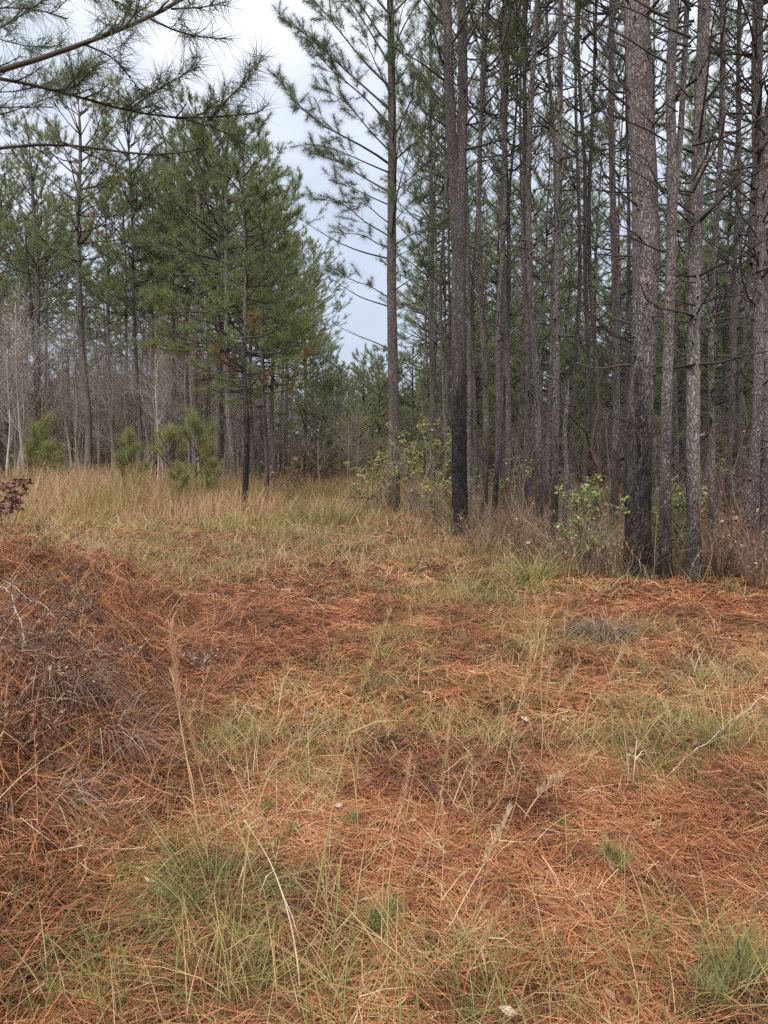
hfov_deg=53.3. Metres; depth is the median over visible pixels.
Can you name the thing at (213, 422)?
young pine
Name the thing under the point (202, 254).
pine tree
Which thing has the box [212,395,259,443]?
bare tree
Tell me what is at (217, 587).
grass stalk
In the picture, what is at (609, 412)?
young pine
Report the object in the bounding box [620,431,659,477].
bare bush
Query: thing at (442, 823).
grass stalk
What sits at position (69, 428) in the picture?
bare tree
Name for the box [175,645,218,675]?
dead bush
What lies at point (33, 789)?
grass stalk
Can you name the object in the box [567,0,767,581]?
pine tree
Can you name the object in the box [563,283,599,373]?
pine tree
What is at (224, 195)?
pine tree
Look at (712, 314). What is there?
pine tree
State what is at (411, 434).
young pine
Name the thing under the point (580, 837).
grass stalk
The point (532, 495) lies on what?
shrub
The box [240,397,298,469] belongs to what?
bare bush
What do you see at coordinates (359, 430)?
bare bush
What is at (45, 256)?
pine tree
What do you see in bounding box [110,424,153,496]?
pine sapling
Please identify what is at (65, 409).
bare tree
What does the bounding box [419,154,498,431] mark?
pine tree
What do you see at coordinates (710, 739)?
fallen cane
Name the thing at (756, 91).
pine tree
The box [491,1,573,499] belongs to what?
pine tree
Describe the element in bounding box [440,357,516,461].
young pine
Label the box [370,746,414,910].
grass stalk
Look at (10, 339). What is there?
bare tree
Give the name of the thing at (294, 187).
pine tree
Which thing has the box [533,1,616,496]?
pine tree
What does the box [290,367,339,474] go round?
young pine
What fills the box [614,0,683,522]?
pine tree
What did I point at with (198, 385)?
bare tree
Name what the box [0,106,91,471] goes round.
pine tree
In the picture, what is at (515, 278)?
pine tree
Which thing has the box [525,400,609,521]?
bare sapling
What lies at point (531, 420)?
bare bush
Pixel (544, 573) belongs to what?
grass clump
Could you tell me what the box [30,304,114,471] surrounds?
bare tree
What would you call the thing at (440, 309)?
pine tree
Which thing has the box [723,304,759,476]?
young pine
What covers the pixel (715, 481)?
shrub
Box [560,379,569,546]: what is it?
broken snag
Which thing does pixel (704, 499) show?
shrub
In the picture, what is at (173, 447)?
pine tree
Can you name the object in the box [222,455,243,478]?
bare bush
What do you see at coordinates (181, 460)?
pine tree
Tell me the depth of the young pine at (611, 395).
33.60 m
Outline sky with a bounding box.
[0,0,767,449]
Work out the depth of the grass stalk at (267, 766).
2.78 m
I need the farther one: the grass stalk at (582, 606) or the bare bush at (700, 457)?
the bare bush at (700, 457)
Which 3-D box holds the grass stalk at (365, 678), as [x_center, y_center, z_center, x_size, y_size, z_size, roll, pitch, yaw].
[-0.123,0.856,2.659,0.364,1.108,0.152,-2,5,-20]
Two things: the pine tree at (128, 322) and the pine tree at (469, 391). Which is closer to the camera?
the pine tree at (469, 391)
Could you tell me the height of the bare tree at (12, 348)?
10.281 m
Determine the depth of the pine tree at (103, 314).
55.60 m
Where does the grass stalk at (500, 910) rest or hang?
on the ground at (458, 1001)
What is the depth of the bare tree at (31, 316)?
32.81 m
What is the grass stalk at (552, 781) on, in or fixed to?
on the ground at (458, 1001)
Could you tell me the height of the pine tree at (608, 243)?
16.633 m
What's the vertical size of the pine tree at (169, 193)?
14.012 m
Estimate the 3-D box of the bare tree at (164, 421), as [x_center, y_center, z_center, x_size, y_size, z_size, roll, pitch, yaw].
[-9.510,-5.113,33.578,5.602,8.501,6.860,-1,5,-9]
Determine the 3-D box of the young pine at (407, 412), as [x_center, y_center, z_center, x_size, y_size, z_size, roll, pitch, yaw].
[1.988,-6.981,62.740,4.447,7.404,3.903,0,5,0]
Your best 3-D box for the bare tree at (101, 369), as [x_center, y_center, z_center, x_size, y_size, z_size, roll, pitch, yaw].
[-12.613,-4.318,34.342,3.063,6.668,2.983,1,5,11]
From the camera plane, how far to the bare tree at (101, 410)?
43.30 m
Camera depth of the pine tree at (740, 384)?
17.62 m
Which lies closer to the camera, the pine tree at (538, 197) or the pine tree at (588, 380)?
the pine tree at (588, 380)
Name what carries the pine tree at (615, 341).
on the ground at (458, 1001)
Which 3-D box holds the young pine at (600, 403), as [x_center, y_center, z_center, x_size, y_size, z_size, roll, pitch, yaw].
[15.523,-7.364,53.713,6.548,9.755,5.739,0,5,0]
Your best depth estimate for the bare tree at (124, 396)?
42.30 m
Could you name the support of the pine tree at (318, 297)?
on the ground at (458, 1001)
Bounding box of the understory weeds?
[0,460,767,579]
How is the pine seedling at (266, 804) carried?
on the ground at (458, 1001)
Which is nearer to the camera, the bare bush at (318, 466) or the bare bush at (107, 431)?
the bare bush at (318, 466)
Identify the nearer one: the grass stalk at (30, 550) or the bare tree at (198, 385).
the grass stalk at (30, 550)
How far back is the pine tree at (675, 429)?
15.36 m
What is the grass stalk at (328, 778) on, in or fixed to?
on the ground at (458, 1001)
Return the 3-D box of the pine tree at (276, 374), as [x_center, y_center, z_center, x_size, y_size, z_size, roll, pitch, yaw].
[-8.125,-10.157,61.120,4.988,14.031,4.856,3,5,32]
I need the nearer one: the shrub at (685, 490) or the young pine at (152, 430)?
the shrub at (685, 490)
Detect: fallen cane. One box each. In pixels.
[0,575,53,671]
[2,572,114,692]
[405,737,478,841]
[655,693,767,784]
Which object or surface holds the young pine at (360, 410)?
on the ground at (458, 1001)
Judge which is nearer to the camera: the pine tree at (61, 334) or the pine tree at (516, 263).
the pine tree at (516, 263)
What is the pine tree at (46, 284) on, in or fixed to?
on the ground at (458, 1001)
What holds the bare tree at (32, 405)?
on the ground at (458, 1001)
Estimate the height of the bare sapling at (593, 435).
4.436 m
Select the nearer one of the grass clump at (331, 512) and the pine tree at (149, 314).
the grass clump at (331, 512)
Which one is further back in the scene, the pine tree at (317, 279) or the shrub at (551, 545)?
the pine tree at (317, 279)
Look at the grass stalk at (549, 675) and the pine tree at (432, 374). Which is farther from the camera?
the pine tree at (432, 374)
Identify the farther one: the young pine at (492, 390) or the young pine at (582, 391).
the young pine at (582, 391)
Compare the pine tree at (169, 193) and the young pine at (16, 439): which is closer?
the pine tree at (169, 193)
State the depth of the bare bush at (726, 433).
24.92 m
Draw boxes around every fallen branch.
[0,561,97,617]
[58,564,174,692]
[122,631,188,709]
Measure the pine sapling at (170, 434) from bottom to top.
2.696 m
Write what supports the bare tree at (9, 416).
on the ground at (458, 1001)
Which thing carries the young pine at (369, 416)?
on the ground at (458, 1001)
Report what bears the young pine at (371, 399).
on the ground at (458, 1001)
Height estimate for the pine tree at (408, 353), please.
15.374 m
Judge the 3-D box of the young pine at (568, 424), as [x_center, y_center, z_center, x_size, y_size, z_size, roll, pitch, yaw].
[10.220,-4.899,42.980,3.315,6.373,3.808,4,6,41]
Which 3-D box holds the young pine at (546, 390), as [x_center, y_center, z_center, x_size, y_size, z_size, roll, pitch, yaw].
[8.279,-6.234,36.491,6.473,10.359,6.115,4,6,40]
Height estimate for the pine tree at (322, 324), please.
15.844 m
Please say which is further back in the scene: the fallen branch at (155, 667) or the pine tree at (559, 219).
the pine tree at (559, 219)
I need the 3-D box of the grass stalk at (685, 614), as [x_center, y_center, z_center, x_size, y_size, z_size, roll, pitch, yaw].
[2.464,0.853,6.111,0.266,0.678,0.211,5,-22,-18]
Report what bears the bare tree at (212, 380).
on the ground at (458, 1001)
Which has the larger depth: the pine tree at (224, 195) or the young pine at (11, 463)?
the young pine at (11, 463)
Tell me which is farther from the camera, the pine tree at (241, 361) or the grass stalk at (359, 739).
the pine tree at (241, 361)
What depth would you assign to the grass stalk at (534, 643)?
3.52 m
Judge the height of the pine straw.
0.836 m
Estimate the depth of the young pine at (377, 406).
64.89 m
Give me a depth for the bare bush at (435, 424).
27.99 m
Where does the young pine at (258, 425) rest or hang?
on the ground at (458, 1001)
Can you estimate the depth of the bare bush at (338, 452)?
45.28 m
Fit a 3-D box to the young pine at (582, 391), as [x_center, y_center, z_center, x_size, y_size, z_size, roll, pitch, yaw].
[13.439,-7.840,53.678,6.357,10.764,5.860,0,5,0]
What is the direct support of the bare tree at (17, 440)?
on the ground at (458, 1001)
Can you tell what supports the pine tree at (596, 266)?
on the ground at (458, 1001)
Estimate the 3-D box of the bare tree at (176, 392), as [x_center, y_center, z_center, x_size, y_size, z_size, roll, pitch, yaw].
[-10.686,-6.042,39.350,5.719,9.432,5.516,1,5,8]
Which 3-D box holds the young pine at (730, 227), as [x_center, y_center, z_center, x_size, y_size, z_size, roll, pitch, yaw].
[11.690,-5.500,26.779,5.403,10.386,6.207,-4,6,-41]
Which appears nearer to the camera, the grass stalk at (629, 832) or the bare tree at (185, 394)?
the grass stalk at (629, 832)
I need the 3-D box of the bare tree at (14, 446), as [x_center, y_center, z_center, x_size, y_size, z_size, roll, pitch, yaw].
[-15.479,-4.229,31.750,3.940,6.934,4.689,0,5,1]
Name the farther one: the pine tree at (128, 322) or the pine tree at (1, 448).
the pine tree at (128, 322)
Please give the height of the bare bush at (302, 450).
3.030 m
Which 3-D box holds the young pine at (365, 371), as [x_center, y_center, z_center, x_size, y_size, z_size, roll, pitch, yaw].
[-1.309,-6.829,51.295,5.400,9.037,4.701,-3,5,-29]
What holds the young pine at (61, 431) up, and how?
on the ground at (458, 1001)
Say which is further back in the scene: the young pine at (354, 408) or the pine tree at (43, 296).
the young pine at (354, 408)
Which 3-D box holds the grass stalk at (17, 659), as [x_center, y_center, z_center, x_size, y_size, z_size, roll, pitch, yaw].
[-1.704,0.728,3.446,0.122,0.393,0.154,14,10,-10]
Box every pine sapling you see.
[4,408,71,484]
[33,439,69,487]
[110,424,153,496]
[142,420,195,495]
[164,459,191,500]
[175,402,225,498]
[199,456,227,499]
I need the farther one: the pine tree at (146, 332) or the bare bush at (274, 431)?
the pine tree at (146, 332)
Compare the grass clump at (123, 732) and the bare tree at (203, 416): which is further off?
the bare tree at (203, 416)
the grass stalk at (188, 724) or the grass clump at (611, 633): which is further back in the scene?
the grass clump at (611, 633)
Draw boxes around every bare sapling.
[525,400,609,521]
[589,308,625,532]
[715,398,759,560]
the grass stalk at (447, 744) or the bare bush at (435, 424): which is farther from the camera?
the bare bush at (435, 424)
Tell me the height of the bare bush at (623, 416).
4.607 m
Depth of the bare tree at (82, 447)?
36.18 m
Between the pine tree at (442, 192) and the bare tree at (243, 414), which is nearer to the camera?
the pine tree at (442, 192)
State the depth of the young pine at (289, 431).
64.83 m
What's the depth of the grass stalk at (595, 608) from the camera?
6.22 m
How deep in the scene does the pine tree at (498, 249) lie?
32.96 m
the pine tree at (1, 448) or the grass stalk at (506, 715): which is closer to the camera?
the grass stalk at (506, 715)
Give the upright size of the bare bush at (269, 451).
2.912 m
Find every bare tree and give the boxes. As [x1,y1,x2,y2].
[0,222,60,407]
[0,225,55,475]
[0,280,78,478]
[0,282,72,455]
[0,286,44,385]
[0,287,33,422]
[0,297,57,392]
[0,307,75,474]
[0,332,71,468]
[0,349,32,481]
[0,352,42,478]
[0,371,26,447]
[0,376,59,475]
[1,301,91,472]
[1,375,32,439]
[5,350,55,471]
[6,354,52,457]
[7,309,127,472]
[7,378,33,461]
[8,380,81,445]
[10,315,133,475]
[11,349,115,467]
[14,378,59,438]
[27,319,153,478]
[28,381,73,465]
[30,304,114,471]
[41,308,122,472]
[42,312,151,474]
[43,335,142,478]
[50,379,81,465]
[51,375,81,443]
[53,352,122,454]
[57,400,84,466]
[65,345,131,468]
[67,392,131,473]
[68,259,209,467]
[71,342,142,478]
[73,370,130,450]
[78,335,195,484]
[79,331,145,450]
[80,300,210,473]
[90,331,159,459]
[93,384,154,468]
[94,351,148,439]
[99,308,222,479]
[100,286,225,485]
[106,322,235,469]
[110,326,205,429]
[112,316,183,425]
[115,349,155,437]
[115,400,143,460]
[116,302,214,475]
[116,319,165,463]
[122,317,238,479]
[123,352,201,481]
[125,338,189,476]
[130,305,246,441]
[133,341,216,453]
[142,291,265,457]
[151,348,205,424]
[168,332,241,465]
[170,355,260,452]
[179,373,216,464]
[181,306,266,432]
[183,332,287,449]
[197,353,259,478]
[199,349,284,473]
[200,351,274,429]
[202,363,254,476]
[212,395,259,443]
[230,372,266,476]
[230,379,292,470]
[234,359,275,460]
[236,386,280,444]
[253,344,317,444]
[253,359,301,471]
[254,382,284,444]
[258,384,292,470]
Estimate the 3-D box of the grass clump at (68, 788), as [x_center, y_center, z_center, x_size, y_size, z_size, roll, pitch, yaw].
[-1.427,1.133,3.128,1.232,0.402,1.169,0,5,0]
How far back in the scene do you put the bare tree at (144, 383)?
52.07 m
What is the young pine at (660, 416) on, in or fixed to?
on the ground at (458, 1001)
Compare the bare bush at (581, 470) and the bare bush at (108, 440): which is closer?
the bare bush at (581, 470)
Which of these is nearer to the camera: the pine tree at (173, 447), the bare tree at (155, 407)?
the pine tree at (173, 447)
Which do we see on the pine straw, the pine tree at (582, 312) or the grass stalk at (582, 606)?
the grass stalk at (582, 606)
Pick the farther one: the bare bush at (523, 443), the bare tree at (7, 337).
the bare bush at (523, 443)
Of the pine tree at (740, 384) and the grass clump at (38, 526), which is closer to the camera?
the grass clump at (38, 526)
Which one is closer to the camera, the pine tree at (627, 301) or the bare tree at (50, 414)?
the pine tree at (627, 301)
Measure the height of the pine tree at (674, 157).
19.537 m
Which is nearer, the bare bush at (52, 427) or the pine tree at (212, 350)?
the pine tree at (212, 350)
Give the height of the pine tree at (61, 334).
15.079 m
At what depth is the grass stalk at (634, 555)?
8.70 m
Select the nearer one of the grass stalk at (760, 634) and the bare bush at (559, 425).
the grass stalk at (760, 634)
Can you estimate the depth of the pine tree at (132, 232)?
30.47 m
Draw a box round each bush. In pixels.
[0,555,106,669]
[0,595,154,711]
[0,623,192,741]
[0,644,112,757]
[35,406,71,459]
[47,409,109,469]
[66,423,116,470]
[69,414,136,469]
[81,387,154,472]
[81,404,133,477]
[92,436,115,469]
[93,408,131,471]
[115,409,159,470]
[133,435,175,468]
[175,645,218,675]
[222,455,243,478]
[224,425,256,479]
[234,425,256,464]
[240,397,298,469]
[256,418,311,476]
[256,435,285,478]
[268,422,317,476]
[275,366,377,485]
[279,436,314,479]
[280,431,324,477]
[285,432,317,476]
[287,439,306,474]
[299,433,332,476]
[312,387,388,485]
[320,430,353,476]
[322,436,361,481]
[332,451,363,482]
[335,397,401,481]
[352,434,381,476]
[368,430,388,467]
[407,383,482,467]
[471,420,495,486]
[471,442,494,479]
[479,399,580,499]
[492,385,569,458]
[511,423,551,463]
[523,430,589,481]
[530,391,581,458]
[559,428,605,470]
[568,453,593,485]
[569,383,659,502]
[575,432,653,486]
[589,411,683,474]
[601,390,659,446]
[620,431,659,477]
[652,401,721,469]
[673,440,737,487]
[680,419,735,474]
[681,403,735,453]
[714,393,751,482]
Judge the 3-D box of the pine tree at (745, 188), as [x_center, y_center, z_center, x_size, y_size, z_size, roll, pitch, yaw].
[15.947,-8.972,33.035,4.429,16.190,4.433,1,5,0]
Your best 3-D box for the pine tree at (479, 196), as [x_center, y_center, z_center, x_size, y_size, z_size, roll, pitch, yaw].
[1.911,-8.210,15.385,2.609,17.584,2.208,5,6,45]
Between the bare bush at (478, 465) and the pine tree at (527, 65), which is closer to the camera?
the pine tree at (527, 65)
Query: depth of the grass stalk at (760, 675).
3.94 m
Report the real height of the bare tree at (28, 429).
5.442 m
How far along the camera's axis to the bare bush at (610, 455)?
19.45 m
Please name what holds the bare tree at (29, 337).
on the ground at (458, 1001)
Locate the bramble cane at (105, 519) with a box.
[65,497,147,540]
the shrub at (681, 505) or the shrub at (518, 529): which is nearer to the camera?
the shrub at (681, 505)
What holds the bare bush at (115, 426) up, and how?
on the ground at (458, 1001)
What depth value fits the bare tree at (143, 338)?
33.41 m
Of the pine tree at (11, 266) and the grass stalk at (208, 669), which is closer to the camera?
the grass stalk at (208, 669)
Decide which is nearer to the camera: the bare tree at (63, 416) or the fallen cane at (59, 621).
the fallen cane at (59, 621)
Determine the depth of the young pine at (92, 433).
53.41 m
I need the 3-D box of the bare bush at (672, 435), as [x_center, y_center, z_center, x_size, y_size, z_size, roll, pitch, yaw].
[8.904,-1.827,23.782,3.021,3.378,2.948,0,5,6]
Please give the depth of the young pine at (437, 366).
49.84 m
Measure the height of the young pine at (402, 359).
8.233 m
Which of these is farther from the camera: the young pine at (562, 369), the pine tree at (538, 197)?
the pine tree at (538, 197)
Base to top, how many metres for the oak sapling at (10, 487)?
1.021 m
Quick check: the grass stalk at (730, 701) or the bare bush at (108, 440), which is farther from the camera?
the bare bush at (108, 440)
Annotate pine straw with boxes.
[0,490,767,1023]
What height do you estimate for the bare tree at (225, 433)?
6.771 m
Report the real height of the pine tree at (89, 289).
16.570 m
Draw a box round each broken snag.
[161,383,167,477]
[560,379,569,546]
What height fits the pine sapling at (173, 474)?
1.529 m
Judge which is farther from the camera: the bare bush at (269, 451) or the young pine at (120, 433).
the young pine at (120, 433)
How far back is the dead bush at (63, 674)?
3.79 m
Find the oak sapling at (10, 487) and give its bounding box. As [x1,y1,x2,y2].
[0,475,32,526]
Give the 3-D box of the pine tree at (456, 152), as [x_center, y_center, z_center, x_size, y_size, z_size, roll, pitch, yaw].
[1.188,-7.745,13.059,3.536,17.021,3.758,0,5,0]
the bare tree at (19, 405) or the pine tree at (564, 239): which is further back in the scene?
the bare tree at (19, 405)
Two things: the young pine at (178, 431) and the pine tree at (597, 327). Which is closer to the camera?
the pine tree at (597, 327)
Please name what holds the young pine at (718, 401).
on the ground at (458, 1001)
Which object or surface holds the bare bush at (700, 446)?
on the ground at (458, 1001)
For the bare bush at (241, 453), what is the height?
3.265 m
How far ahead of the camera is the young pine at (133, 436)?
53.48 m
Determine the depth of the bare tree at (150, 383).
46.04 m
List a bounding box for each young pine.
[2,388,20,466]
[3,372,33,465]
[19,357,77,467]
[30,381,79,462]
[43,375,84,466]
[54,364,124,468]
[69,386,107,465]
[73,386,124,463]
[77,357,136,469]
[93,394,146,462]
[103,382,157,467]
[136,386,167,461]
[142,347,213,467]
[197,357,249,467]
[220,377,274,467]
[226,367,288,462]
[236,386,277,465]
[257,371,312,466]
[258,389,294,467]
[267,396,314,468]
[269,311,352,475]
[285,345,364,477]
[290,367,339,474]
[295,397,319,457]
[299,369,358,470]
[308,381,361,468]
[309,371,368,469]
[321,342,404,472]
[328,377,369,458]
[335,343,418,472]
[336,393,370,461]
[338,409,379,480]
[343,370,388,466]
[355,380,399,460]
[358,370,401,463]
[359,370,403,460]
[368,339,450,475]
[368,372,416,462]
[385,382,425,468]
[385,406,427,477]
[400,380,443,465]
[402,349,471,469]
[407,351,491,464]
[412,316,521,472]
[416,298,533,482]
[417,319,534,489]
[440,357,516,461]
[450,302,561,470]
[466,361,521,466]
[472,370,535,475]
[490,271,612,482]
[491,326,576,473]
[530,337,612,469]
[534,344,610,473]
[534,383,589,470]
[543,325,612,460]
[559,348,622,479]
[560,252,719,488]
[560,345,620,468]
[573,305,685,475]
[577,342,623,462]
[581,372,623,462]
[601,339,682,477]
[608,345,682,461]
[619,325,725,476]
[623,355,720,485]
[652,208,752,489]
[652,381,705,472]
[681,303,750,467]
[685,321,744,466]
[700,344,749,469]
[702,349,759,482]
[716,328,750,468]
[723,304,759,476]
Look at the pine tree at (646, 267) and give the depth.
9.10 m
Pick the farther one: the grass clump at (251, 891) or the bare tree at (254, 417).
the bare tree at (254, 417)
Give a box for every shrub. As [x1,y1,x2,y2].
[260,460,310,498]
[342,448,407,514]
[343,485,368,515]
[374,416,468,515]
[411,470,472,527]
[447,509,517,552]
[467,468,503,517]
[484,506,555,553]
[498,467,516,519]
[501,439,543,520]
[520,482,543,516]
[527,527,572,561]
[554,474,630,574]
[558,460,574,516]
[559,466,579,504]
[562,461,594,518]
[582,537,622,570]
[600,491,624,529]
[604,474,609,496]
[651,474,706,558]
[652,463,659,502]
[652,480,658,525]
[656,475,706,516]
[656,482,715,564]
[675,493,767,578]
[676,478,722,524]
[701,423,759,551]
[702,449,722,509]
[705,467,744,512]
[707,458,747,509]
[715,447,740,511]
[715,474,744,518]
[718,505,767,590]
[733,456,747,497]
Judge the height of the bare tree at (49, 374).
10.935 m
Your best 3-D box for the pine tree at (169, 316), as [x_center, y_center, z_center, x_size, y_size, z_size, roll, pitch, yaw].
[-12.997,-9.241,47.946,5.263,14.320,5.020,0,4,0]
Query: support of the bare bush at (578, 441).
on the ground at (458, 1001)
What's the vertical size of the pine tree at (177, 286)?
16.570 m
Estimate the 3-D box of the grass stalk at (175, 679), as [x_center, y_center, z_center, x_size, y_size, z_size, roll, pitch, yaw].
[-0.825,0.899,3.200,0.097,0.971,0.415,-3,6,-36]
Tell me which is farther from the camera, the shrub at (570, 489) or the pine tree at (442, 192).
the pine tree at (442, 192)
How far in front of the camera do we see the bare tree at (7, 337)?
31.27 m
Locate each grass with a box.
[0,445,516,542]
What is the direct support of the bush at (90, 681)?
on the ground at (458, 1001)
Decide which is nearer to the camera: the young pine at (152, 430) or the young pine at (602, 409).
the young pine at (602, 409)
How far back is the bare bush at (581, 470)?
26.67 m
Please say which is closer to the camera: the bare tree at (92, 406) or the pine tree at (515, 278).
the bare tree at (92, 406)
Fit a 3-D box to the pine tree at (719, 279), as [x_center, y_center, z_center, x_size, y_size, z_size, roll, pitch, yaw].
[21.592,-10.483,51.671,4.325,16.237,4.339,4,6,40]
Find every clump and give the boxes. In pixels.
[0,717,182,887]
[11,513,73,530]
[31,668,223,797]
[67,803,350,1008]
[264,490,368,527]
[343,882,421,941]
[479,538,583,582]
[518,876,697,1018]
[550,611,674,649]
[578,671,689,741]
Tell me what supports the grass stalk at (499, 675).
on the ground at (458, 1001)
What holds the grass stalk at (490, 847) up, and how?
on the ground at (458, 1001)
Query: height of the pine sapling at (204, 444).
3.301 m
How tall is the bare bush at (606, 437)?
3.574 m
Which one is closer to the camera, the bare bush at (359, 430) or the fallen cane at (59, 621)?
the fallen cane at (59, 621)
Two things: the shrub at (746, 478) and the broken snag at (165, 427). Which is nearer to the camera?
the shrub at (746, 478)
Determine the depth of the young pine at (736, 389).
41.43 m
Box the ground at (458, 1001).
[0,451,767,1023]
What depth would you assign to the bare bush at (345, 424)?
31.02 m
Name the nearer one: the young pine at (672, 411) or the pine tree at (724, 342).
the pine tree at (724, 342)
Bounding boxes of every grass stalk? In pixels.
[0,630,24,693]
[0,677,33,760]
[3,520,59,590]
[8,731,39,850]
[41,658,55,742]
[58,564,91,643]
[86,530,110,602]
[103,545,125,610]
[151,525,189,593]
[162,707,193,812]
[165,611,198,833]
[167,665,209,761]
[183,711,229,831]
[199,565,242,614]
[199,893,274,1015]
[233,627,269,722]
[236,751,275,894]
[243,819,301,995]
[251,541,267,595]
[294,601,404,918]
[302,732,338,823]
[303,855,364,991]
[326,737,365,840]
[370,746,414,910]
[410,701,478,894]
[417,789,474,907]
[428,775,515,872]
[439,800,512,942]
[440,720,448,802]
[445,733,502,831]
[455,897,521,993]
[487,706,538,839]
[491,674,532,764]
[494,654,519,748]
[499,605,545,793]
[503,652,562,728]
[509,631,555,682]
[513,620,549,763]
[513,659,549,724]
[516,578,542,681]
[522,768,562,823]
[526,656,564,753]
[537,663,578,739]
[553,576,600,642]
[560,797,596,873]
[566,548,574,599]
[570,633,630,728]
[571,539,586,588]
[577,587,622,638]
[592,687,670,790]
[602,605,630,708]
[603,807,670,905]
[615,609,625,660]
[619,524,646,585]
[623,734,649,786]
[632,739,645,787]
[669,581,713,655]
[674,617,698,723]
[716,661,733,748]
[745,647,767,759]
[754,625,767,648]
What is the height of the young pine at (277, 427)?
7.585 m
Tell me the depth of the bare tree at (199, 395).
46.18 m
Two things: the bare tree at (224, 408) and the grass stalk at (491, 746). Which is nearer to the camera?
the grass stalk at (491, 746)
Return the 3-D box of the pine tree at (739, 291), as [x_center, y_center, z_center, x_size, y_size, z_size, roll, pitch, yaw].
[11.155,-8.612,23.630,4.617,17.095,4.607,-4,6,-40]
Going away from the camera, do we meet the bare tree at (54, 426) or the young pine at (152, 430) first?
the bare tree at (54, 426)
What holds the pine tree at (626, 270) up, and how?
on the ground at (458, 1001)
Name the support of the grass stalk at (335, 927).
on the ground at (458, 1001)
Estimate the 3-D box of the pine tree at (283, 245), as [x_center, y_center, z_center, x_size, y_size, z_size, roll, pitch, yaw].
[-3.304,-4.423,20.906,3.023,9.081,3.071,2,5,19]
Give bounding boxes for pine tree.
[0,0,289,169]
[0,58,157,488]
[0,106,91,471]
[0,143,69,475]
[0,197,41,478]
[0,220,48,447]
[0,234,70,470]
[1,168,98,467]
[1,197,93,467]
[2,247,54,429]
[4,305,50,467]
[21,229,103,463]
[32,210,124,473]
[41,281,91,470]
[63,166,155,460]
[68,169,167,475]
[71,270,139,468]
[72,309,121,465]
[75,69,201,473]
[86,250,143,462]
[96,261,166,447]
[98,146,193,476]
[116,142,216,480]
[118,308,170,468]
[120,110,241,474]
[121,254,191,352]
[123,79,250,481]
[123,280,182,471]
[124,95,305,493]
[129,253,204,466]
[134,242,210,466]
[136,159,234,454]
[137,108,307,491]
[141,122,252,470]
[171,145,276,480]
[176,113,313,510]
[182,129,331,487]
[197,278,248,363]
[199,191,326,486]
[212,211,322,490]
[214,182,323,507]
[221,265,254,464]
[229,202,302,473]
[238,168,333,476]
[252,227,330,474]
[257,299,303,467]
[264,0,457,511]
[278,235,358,461]
[280,278,340,468]
[288,271,344,469]
[368,1,499,484]
[374,128,477,478]
[383,0,529,538]
[396,0,495,504]
[396,88,489,434]
[397,0,468,488]
[397,94,499,480]
[397,248,447,473]
[403,247,451,417]
[405,257,448,413]
[408,0,556,499]
[414,0,501,518]
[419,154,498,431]
[445,0,529,525]
[447,187,522,474]
[466,0,534,528]
[466,0,588,533]
[466,152,541,446]
[466,158,549,433]
[467,0,556,513]
[469,0,569,511]
[469,0,574,517]
[471,187,541,472]
[474,0,549,509]
[475,236,519,401]
[478,0,591,523]
[483,196,545,391]
[486,0,616,552]
[488,91,597,488]
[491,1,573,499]
[495,200,552,472]
[498,120,596,463]
[505,0,767,581]
[506,0,604,524]
[511,230,550,456]
[512,181,583,397]
[516,127,626,437]
[527,0,745,579]
[527,215,590,394]
[528,196,584,474]
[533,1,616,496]
[536,0,624,515]
[539,117,632,485]
[552,0,625,505]
[553,0,683,539]
[562,27,683,427]
[563,265,602,393]
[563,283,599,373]
[566,256,611,392]
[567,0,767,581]
[569,0,665,515]
[579,0,716,435]
[582,202,631,473]
[597,212,662,382]
[605,244,661,370]
[612,0,767,563]
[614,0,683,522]
[619,0,730,522]
[621,44,731,489]
[631,182,707,363]
[658,0,767,490]
[658,115,740,441]
[658,206,735,473]
[659,0,767,490]
[659,204,719,357]
[660,0,767,570]
[661,234,705,401]
[664,0,767,515]
[678,1,767,563]
[685,0,767,526]
[686,236,729,396]
[700,172,767,409]
[714,126,767,453]
[716,0,767,532]
[727,210,766,454]
[745,137,767,269]
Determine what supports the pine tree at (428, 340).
on the ground at (458, 1001)
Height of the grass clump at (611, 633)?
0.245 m
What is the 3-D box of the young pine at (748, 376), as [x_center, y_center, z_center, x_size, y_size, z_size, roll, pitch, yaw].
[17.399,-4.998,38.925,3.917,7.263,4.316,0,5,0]
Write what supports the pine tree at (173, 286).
on the ground at (458, 1001)
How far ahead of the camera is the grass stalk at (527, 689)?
4.27 m
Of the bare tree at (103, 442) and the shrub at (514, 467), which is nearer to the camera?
the shrub at (514, 467)
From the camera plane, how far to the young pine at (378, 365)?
45.42 m
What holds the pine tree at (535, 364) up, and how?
on the ground at (458, 1001)
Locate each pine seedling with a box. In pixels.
[257,794,281,816]
[272,815,304,845]
[336,800,363,828]
[551,813,577,831]
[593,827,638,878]
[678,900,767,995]
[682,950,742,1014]
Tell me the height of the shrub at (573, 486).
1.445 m

